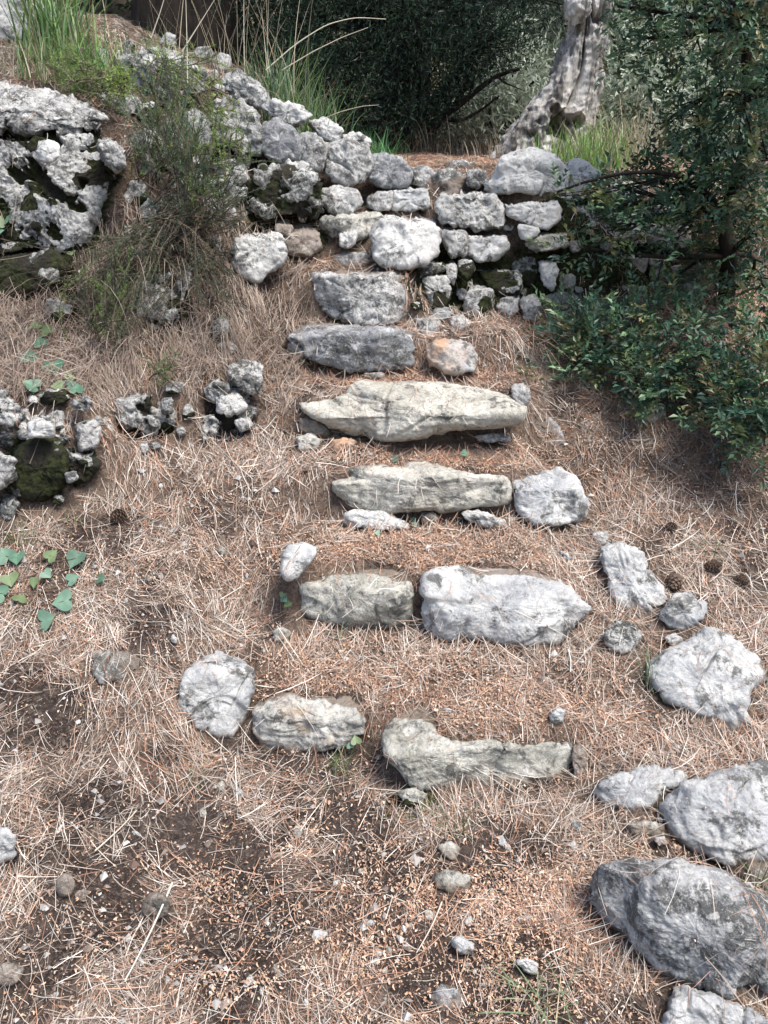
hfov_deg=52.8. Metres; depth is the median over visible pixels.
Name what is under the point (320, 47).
grass stalk
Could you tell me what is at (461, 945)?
stone
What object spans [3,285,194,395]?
dead grass tuft
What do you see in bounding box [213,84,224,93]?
stone
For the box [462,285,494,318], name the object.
stone
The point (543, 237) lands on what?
stone
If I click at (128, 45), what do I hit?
stone
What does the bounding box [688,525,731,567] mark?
grass tuft
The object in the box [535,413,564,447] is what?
stone
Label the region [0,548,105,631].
vine
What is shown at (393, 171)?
stone
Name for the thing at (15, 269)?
stone
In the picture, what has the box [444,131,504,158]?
grass tuft
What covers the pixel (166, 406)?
stone
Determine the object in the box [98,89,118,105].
stone
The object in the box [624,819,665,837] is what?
stone
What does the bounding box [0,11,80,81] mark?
grass tuft
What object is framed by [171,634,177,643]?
pebble
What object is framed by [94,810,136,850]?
straw
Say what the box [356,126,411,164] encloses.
grass tuft
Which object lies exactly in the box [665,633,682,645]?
stone
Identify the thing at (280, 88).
grass tuft
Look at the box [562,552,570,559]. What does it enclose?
pebble
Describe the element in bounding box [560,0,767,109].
background tree
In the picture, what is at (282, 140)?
stone
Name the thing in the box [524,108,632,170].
grass tuft
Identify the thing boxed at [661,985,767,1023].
boulder
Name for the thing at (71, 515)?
grass tuft
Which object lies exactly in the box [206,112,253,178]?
heath shrub
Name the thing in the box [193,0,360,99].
grass tuft
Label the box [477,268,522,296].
stone
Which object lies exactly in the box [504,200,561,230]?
stone
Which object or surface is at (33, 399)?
stone
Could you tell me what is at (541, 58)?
background bush
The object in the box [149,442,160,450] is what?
stone
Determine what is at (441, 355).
stone
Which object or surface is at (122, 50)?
grass tuft
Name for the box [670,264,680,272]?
stone
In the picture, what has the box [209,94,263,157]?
stone
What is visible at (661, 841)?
stone
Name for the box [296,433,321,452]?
stone
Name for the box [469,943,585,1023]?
grass tuft
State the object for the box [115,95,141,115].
stone
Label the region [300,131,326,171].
stone
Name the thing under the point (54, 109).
boulder
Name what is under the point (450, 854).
stone
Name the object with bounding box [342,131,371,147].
stone
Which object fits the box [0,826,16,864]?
stone
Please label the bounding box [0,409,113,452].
stone
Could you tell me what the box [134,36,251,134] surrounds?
heath shrub
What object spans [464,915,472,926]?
pebble
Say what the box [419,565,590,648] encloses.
stone
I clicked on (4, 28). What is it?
boulder
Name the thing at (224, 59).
stone
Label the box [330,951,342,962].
pebble
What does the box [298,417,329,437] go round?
stone
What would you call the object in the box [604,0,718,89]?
background bush
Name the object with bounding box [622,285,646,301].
stone
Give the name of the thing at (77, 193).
boulder
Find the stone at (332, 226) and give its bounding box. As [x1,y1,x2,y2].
[319,210,383,241]
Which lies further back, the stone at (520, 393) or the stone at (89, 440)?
the stone at (520, 393)
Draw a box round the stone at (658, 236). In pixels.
[646,223,692,249]
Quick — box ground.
[0,0,767,1023]
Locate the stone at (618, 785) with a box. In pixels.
[593,764,687,813]
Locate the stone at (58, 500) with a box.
[52,495,64,505]
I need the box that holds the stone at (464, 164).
[443,159,476,168]
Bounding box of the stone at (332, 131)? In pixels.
[308,117,343,141]
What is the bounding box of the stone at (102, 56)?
[92,47,109,66]
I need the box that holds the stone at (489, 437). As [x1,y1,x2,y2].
[475,432,510,443]
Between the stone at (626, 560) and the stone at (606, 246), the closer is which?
the stone at (626, 560)
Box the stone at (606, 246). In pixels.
[600,242,613,255]
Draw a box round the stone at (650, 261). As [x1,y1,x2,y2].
[648,258,664,281]
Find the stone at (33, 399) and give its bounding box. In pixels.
[28,395,38,403]
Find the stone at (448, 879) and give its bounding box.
[432,869,471,892]
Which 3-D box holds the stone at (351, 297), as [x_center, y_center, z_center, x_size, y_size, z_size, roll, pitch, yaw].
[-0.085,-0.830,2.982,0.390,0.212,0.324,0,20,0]
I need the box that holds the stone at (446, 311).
[432,307,451,320]
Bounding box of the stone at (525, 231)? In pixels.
[517,224,539,241]
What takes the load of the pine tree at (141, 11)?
on the ground
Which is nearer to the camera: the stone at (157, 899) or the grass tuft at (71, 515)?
the stone at (157, 899)
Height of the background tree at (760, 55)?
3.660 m
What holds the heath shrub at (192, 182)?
on the ground
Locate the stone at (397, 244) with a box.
[369,210,442,270]
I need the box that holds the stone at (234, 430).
[216,381,261,441]
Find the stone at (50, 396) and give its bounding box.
[39,388,69,405]
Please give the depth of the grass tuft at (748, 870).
1.60 m
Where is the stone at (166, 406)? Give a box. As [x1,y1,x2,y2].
[160,397,173,414]
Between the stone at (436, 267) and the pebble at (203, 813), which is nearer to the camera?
the pebble at (203, 813)
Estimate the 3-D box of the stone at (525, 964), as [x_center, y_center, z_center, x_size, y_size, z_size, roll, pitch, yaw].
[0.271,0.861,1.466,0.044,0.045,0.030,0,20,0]
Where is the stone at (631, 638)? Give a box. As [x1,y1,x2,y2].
[604,620,642,654]
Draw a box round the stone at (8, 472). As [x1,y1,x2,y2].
[0,451,17,489]
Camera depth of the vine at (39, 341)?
2.51 m
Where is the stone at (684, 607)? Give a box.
[659,591,707,630]
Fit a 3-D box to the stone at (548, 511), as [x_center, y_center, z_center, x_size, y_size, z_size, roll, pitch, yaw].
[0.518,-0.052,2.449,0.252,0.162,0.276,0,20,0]
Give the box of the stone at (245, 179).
[213,159,249,186]
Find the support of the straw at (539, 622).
on the stone at (457, 614)
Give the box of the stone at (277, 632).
[272,627,290,642]
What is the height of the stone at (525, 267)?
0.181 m
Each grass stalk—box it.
[151,0,163,38]
[182,1,213,50]
[186,12,187,82]
[266,17,379,70]
[282,27,367,69]
[327,105,373,117]
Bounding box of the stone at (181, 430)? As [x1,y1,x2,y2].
[175,425,185,435]
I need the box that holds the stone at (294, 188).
[248,158,328,222]
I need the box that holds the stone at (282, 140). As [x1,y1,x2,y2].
[261,117,301,163]
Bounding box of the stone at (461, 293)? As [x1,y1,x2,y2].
[456,288,465,300]
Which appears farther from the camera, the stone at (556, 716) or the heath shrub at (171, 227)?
the heath shrub at (171, 227)
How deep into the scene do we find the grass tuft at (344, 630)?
2.16 m
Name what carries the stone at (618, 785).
on the ground
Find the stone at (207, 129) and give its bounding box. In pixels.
[165,108,215,165]
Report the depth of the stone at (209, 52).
3.81 m
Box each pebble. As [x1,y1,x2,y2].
[75,889,88,899]
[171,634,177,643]
[199,808,206,817]
[204,838,212,847]
[216,781,224,790]
[218,548,225,554]
[235,789,243,796]
[243,974,253,986]
[272,964,283,976]
[293,825,302,838]
[304,998,309,1006]
[311,929,327,940]
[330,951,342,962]
[362,918,373,925]
[375,802,383,809]
[385,946,392,953]
[401,902,408,914]
[424,910,436,920]
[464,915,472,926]
[482,978,490,986]
[498,835,510,849]
[517,915,530,920]
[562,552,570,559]
[571,819,582,830]
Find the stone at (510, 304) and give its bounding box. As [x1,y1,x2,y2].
[496,295,519,316]
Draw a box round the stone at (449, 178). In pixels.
[431,166,465,195]
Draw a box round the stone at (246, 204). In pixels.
[208,179,252,215]
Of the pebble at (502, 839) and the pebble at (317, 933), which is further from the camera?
the pebble at (502, 839)
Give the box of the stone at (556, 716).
[549,707,564,724]
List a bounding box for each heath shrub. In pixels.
[28,31,144,111]
[39,185,265,356]
[58,246,140,362]
[96,19,281,234]
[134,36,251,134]
[138,346,181,390]
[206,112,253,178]
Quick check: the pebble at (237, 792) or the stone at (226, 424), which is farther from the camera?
the stone at (226, 424)
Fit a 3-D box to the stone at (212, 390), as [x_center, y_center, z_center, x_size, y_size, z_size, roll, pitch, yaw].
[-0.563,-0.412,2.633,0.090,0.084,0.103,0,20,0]
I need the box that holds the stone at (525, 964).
[516,958,538,974]
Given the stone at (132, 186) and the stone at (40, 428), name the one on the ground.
the stone at (132, 186)
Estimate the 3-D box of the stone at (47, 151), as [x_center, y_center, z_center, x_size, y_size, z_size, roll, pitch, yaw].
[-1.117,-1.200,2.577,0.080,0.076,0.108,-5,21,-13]
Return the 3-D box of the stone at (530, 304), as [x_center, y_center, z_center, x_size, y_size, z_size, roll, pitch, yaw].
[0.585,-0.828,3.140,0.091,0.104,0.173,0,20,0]
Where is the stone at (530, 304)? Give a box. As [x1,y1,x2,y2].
[519,294,540,322]
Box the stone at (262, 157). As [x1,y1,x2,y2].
[257,154,264,163]
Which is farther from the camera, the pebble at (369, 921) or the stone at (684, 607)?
the stone at (684, 607)
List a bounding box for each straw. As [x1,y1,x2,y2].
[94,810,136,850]
[124,882,172,980]
[416,901,442,952]
[514,610,570,638]
[612,606,642,627]
[622,842,658,858]
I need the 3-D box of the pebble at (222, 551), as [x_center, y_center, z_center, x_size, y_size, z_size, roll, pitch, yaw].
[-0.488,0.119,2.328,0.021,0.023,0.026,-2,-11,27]
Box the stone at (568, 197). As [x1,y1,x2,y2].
[566,191,571,199]
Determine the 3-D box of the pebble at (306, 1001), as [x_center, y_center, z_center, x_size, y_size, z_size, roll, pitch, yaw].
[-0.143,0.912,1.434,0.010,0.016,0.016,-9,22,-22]
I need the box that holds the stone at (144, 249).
[138,245,159,264]
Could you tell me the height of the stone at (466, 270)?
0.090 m
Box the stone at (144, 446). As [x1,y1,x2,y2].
[139,442,148,453]
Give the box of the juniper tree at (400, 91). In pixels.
[191,0,567,152]
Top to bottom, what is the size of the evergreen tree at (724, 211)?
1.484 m
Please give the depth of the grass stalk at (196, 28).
3.14 m
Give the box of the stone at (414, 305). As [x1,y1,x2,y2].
[410,301,422,309]
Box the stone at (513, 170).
[484,147,569,196]
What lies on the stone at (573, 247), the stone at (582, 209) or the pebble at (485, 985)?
the stone at (582, 209)
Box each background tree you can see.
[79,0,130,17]
[429,0,709,91]
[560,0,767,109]
[754,6,767,97]
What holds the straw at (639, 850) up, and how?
on the ground
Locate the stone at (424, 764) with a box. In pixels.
[381,705,572,791]
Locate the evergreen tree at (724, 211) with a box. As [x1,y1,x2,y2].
[527,0,767,333]
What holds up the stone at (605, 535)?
on the ground
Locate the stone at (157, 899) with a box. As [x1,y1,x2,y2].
[141,891,171,922]
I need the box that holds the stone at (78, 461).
[66,449,101,485]
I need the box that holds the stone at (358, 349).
[285,323,414,373]
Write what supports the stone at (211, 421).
on the ground
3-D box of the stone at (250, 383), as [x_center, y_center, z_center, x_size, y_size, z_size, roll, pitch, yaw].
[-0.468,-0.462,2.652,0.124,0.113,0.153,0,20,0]
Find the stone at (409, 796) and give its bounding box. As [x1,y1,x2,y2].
[398,788,426,807]
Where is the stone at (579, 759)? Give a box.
[571,743,587,778]
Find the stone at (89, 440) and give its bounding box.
[74,418,101,451]
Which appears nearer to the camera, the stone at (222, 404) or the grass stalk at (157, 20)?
the stone at (222, 404)
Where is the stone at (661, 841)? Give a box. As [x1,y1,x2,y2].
[654,836,668,847]
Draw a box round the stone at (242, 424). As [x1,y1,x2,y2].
[234,418,253,431]
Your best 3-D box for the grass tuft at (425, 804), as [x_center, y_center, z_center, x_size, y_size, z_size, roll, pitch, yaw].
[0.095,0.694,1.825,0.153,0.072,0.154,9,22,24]
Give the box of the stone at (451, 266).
[446,260,457,285]
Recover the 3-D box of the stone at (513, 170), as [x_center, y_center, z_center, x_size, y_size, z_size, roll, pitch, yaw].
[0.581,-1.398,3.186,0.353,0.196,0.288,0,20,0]
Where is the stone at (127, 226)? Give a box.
[124,225,150,234]
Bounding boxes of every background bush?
[432,48,549,152]
[437,86,487,147]
[444,2,561,95]
[589,0,714,160]
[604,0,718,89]
[635,43,757,154]
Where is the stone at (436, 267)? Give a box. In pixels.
[419,260,445,281]
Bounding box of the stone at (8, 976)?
[0,962,25,986]
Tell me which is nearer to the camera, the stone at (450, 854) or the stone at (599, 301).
the stone at (450, 854)
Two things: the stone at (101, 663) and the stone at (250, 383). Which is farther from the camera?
the stone at (250, 383)
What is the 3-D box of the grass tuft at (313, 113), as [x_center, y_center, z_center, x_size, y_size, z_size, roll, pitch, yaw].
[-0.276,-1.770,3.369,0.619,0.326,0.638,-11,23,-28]
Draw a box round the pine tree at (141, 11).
[131,0,241,64]
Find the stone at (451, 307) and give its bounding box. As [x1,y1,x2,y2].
[449,306,457,312]
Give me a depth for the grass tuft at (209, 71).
3.34 m
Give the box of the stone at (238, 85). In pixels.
[221,68,270,108]
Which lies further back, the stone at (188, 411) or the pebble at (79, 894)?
the stone at (188, 411)
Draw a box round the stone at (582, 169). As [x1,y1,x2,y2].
[565,158,600,198]
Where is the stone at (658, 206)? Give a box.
[650,194,681,218]
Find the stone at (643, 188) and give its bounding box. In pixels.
[606,181,647,202]
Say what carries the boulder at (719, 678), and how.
on the ground
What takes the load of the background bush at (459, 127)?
on the ground
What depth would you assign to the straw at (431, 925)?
1.55 m
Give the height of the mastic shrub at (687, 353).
0.555 m
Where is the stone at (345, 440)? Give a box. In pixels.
[329,437,356,454]
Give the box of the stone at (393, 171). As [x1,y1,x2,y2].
[367,151,412,189]
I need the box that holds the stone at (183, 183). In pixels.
[171,174,202,196]
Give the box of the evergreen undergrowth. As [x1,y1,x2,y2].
[664,120,764,274]
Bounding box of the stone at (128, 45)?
[123,40,134,52]
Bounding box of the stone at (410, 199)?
[390,186,430,212]
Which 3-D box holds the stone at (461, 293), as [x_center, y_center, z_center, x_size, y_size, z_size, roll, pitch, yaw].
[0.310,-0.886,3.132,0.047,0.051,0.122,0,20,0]
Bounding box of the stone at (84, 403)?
[70,395,92,410]
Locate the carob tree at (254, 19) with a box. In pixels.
[119,0,495,101]
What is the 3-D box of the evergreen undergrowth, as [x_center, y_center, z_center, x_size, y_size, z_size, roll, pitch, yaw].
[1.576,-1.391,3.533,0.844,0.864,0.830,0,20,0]
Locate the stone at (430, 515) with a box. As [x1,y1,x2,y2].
[420,511,438,525]
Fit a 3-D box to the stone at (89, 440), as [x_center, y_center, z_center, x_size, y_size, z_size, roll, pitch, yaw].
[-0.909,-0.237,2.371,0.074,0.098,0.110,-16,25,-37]
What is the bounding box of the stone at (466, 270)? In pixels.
[457,256,475,280]
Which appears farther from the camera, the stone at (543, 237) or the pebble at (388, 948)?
the stone at (543, 237)
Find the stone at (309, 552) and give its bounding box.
[280,542,317,581]
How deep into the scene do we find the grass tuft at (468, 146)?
4.11 m
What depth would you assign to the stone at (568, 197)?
3.12 m
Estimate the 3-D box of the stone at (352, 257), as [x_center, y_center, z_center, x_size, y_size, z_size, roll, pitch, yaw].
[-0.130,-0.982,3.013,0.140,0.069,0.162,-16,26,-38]
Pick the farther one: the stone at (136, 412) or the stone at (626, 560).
the stone at (136, 412)
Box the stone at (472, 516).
[461,509,508,529]
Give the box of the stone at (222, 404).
[215,390,247,416]
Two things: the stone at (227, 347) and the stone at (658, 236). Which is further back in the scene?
the stone at (658, 236)
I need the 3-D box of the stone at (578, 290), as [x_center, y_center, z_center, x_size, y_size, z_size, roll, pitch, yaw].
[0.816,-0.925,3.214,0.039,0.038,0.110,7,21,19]
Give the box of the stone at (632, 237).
[599,213,642,241]
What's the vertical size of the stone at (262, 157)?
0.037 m
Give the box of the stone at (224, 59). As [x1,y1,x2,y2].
[212,52,231,71]
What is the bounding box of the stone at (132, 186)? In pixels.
[124,180,147,206]
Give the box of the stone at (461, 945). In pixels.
[451,935,474,954]
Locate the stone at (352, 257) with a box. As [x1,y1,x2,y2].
[333,251,371,267]
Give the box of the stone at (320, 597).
[299,568,414,629]
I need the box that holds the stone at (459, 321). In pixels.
[449,314,470,330]
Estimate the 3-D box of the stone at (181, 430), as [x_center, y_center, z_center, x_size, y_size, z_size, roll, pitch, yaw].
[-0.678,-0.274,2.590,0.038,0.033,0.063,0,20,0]
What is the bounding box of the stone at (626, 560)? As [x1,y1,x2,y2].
[600,540,666,615]
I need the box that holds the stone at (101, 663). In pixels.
[86,647,139,684]
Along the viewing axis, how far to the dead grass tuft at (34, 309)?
2.60 m
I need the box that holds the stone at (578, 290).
[574,286,583,293]
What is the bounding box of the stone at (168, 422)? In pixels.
[146,401,177,439]
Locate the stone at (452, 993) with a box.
[429,984,465,1009]
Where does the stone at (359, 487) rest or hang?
on the ground
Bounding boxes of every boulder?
[0,0,55,41]
[0,80,109,137]
[0,125,126,253]
[10,437,69,502]
[132,263,192,335]
[587,857,767,1005]
[645,627,766,730]
[658,759,767,880]
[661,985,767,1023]
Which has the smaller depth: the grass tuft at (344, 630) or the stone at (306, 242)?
the grass tuft at (344, 630)
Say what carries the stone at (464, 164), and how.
on the ground
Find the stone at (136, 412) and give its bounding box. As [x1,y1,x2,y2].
[113,393,160,436]
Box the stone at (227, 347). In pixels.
[216,340,237,354]
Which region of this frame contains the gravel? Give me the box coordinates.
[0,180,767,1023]
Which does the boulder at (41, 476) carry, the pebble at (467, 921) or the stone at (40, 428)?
the stone at (40, 428)
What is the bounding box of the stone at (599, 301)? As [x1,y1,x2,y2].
[579,299,607,321]
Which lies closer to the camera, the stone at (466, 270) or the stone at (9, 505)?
the stone at (9, 505)
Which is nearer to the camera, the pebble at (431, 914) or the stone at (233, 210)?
the pebble at (431, 914)
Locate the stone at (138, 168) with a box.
[130,128,169,180]
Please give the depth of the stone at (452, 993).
1.43 m
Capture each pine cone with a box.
[109,509,127,523]
[665,522,677,531]
[665,573,682,591]
[704,559,722,573]
[731,575,749,586]
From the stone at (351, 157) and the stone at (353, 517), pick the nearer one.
the stone at (353, 517)
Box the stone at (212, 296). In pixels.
[195,289,213,305]
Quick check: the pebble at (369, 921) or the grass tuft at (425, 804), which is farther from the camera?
the grass tuft at (425, 804)
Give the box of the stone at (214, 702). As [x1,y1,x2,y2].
[176,650,255,738]
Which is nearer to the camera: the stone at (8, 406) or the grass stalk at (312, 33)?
the stone at (8, 406)
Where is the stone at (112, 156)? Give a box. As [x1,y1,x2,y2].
[97,137,126,173]
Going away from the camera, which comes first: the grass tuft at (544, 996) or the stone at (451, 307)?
the grass tuft at (544, 996)
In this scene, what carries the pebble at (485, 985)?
on the ground
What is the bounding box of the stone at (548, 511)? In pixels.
[511,466,590,527]
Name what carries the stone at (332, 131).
on the ground
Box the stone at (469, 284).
[467,281,472,288]
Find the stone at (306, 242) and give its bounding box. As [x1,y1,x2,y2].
[283,223,322,257]
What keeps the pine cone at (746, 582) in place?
on the ground
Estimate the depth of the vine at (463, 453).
2.48 m
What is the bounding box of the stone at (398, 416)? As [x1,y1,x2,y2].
[299,379,526,442]
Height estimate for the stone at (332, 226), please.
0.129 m
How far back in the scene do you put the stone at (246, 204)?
3.00 m
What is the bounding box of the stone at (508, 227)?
[503,225,513,230]
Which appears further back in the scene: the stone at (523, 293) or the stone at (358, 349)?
the stone at (523, 293)
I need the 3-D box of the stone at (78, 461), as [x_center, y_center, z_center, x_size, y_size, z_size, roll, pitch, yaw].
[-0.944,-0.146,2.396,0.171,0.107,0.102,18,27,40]
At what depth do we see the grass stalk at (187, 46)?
2.98 m
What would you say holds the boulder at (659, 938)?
on the ground
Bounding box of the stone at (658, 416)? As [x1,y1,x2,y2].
[640,402,665,424]
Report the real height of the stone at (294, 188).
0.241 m
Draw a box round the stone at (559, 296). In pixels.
[542,291,573,313]
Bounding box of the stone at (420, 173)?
[411,164,434,187]
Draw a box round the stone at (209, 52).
[192,46,215,64]
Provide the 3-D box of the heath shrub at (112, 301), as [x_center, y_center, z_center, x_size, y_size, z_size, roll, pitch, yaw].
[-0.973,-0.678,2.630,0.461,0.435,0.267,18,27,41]
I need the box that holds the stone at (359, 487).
[331,461,512,514]
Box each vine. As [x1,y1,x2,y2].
[0,214,75,254]
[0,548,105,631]
[19,321,83,393]
[279,592,291,609]
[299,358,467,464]
[347,735,361,748]
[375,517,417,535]
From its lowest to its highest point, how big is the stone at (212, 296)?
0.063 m
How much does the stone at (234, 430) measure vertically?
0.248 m
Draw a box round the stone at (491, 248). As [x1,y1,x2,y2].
[467,234,509,262]
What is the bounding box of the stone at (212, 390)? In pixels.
[204,379,229,403]
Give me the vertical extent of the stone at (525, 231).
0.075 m
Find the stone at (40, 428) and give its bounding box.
[26,418,55,438]
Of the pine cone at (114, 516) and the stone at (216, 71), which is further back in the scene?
the stone at (216, 71)
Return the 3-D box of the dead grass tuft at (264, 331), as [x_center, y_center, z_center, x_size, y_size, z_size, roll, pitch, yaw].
[-0.501,-0.593,2.671,0.600,0.439,0.703,-11,23,-29]
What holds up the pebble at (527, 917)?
on the ground
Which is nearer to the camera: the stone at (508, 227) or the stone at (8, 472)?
the stone at (8, 472)
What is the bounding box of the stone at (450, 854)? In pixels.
[438,841,460,860]
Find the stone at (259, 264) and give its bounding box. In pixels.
[231,229,287,283]
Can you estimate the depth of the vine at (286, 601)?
2.22 m
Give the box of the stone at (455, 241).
[442,227,469,258]
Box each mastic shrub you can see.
[514,259,702,404]
[600,258,763,432]
[669,298,767,490]
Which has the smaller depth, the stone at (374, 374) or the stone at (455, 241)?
the stone at (374, 374)
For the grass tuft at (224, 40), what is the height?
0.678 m
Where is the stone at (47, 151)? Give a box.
[36,139,59,163]
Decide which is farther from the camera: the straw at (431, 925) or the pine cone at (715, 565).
the pine cone at (715, 565)
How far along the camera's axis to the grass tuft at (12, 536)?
2.27 m
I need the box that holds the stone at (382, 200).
[366,189,394,211]
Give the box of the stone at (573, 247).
[568,240,582,252]
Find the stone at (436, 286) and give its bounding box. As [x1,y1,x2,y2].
[422,272,452,310]
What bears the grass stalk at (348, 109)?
on the grass tuft at (313, 113)
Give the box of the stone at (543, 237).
[524,232,569,252]
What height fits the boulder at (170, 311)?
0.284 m
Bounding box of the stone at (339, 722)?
[251,692,366,752]
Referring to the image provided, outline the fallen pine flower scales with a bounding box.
[0,113,767,1023]
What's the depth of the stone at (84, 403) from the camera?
2.35 m
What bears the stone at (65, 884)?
on the ground
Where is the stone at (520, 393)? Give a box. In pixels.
[511,383,530,405]
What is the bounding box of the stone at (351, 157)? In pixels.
[323,136,373,186]
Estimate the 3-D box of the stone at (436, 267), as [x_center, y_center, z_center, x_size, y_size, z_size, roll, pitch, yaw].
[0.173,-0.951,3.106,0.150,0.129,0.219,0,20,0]
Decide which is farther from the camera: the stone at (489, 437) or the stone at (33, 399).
the stone at (489, 437)
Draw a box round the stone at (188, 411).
[182,404,195,418]
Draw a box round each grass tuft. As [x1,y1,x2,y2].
[0,0,129,63]
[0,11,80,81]
[0,216,168,320]
[0,252,99,345]
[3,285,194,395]
[3,516,53,549]
[25,16,149,87]
[61,507,83,524]
[81,22,151,68]
[97,200,210,313]
[103,0,312,96]
[113,15,206,64]
[126,242,290,365]
[154,281,340,376]
[169,44,230,93]
[181,763,207,791]
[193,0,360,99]
[212,21,333,123]
[268,59,369,142]
[301,745,364,791]
[335,620,353,638]
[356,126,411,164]
[361,117,479,154]
[387,784,444,823]
[392,108,516,156]
[419,790,488,844]
[440,291,566,375]
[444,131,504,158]
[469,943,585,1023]
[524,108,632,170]
[544,97,659,169]
[561,81,683,169]
[630,647,688,698]
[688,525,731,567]
[739,847,767,889]
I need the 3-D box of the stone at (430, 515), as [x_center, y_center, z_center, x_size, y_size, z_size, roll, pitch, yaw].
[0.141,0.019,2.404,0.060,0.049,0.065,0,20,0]
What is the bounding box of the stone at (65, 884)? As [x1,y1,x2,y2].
[56,873,74,897]
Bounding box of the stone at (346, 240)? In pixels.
[338,230,357,248]
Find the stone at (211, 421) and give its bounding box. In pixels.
[202,414,218,437]
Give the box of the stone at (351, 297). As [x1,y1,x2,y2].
[310,269,408,325]
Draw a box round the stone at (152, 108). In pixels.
[137,101,158,121]
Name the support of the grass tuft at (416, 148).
on the ground
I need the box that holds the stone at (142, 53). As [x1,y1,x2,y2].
[114,46,208,99]
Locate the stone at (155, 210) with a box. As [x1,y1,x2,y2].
[138,197,160,219]
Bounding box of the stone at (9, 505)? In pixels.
[0,494,19,520]
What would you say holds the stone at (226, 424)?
on the stone at (234, 430)
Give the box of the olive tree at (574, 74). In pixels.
[491,0,613,160]
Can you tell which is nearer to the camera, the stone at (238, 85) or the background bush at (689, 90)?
the stone at (238, 85)
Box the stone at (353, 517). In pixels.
[341,509,409,530]
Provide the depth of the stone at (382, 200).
3.12 m
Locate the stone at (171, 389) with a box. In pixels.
[165,382,183,394]
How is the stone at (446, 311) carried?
on the ground
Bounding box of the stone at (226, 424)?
[217,403,257,433]
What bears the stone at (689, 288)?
on the ground
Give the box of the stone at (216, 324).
[212,317,230,338]
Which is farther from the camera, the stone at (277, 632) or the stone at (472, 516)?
the stone at (472, 516)
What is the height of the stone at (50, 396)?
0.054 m
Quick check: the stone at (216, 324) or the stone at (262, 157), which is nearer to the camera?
the stone at (216, 324)
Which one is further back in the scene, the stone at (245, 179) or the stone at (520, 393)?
the stone at (245, 179)
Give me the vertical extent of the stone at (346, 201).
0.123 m
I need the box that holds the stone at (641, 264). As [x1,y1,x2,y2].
[621,253,648,272]
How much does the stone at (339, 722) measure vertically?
0.195 m
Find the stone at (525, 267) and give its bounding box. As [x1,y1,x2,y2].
[511,257,536,288]
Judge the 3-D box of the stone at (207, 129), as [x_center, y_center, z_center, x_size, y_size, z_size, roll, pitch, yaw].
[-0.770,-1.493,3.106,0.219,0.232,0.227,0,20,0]
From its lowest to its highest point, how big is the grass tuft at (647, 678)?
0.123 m
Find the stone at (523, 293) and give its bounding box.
[520,289,526,295]
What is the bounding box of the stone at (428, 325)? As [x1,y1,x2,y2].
[414,314,440,335]
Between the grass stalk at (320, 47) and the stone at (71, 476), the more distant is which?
the grass stalk at (320, 47)
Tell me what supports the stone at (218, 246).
on the ground
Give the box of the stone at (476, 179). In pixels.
[466,169,488,189]
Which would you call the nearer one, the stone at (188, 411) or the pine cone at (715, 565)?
the pine cone at (715, 565)
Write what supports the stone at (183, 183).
on the ground
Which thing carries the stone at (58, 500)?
on the ground
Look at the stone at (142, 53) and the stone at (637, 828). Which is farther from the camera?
the stone at (142, 53)
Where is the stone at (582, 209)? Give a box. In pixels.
[573,199,598,226]
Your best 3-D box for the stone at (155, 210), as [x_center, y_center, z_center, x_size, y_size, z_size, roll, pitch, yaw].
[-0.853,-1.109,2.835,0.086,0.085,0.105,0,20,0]
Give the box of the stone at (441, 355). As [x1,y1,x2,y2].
[425,338,477,376]
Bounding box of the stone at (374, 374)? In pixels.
[364,372,384,379]
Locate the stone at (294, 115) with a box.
[261,98,312,127]
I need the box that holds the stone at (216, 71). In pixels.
[211,69,218,78]
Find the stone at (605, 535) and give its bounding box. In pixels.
[592,530,610,545]
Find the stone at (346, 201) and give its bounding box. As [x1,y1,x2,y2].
[321,185,363,215]
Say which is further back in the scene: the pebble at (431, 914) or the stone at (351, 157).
the stone at (351, 157)
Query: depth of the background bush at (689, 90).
4.81 m
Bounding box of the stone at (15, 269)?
[0,241,68,299]
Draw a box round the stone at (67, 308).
[41,298,78,321]
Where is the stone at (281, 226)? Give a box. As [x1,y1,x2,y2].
[275,219,293,236]
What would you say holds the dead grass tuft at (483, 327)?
on the ground
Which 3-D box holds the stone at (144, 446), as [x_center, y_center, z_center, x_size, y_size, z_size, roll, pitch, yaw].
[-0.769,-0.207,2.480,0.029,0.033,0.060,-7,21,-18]
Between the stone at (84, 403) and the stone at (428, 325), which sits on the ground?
the stone at (428, 325)
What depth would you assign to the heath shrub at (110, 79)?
2.94 m
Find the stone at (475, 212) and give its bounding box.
[434,189,506,232]
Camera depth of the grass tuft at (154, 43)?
3.35 m
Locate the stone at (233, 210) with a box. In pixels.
[203,198,238,223]
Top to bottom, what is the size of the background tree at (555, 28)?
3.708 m
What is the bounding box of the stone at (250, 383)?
[227,359,263,395]
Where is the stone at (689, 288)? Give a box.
[662,283,691,304]
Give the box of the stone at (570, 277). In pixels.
[559,273,575,289]
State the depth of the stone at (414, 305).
2.88 m
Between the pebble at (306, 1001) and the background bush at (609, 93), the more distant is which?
the background bush at (609, 93)
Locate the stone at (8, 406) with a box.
[0,388,28,428]
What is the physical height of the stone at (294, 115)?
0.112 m
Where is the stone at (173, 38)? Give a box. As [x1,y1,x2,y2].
[159,32,176,49]
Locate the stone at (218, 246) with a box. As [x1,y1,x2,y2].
[199,235,222,251]
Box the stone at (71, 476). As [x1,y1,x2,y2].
[64,471,78,483]
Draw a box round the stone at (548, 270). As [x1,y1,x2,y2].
[538,260,558,291]

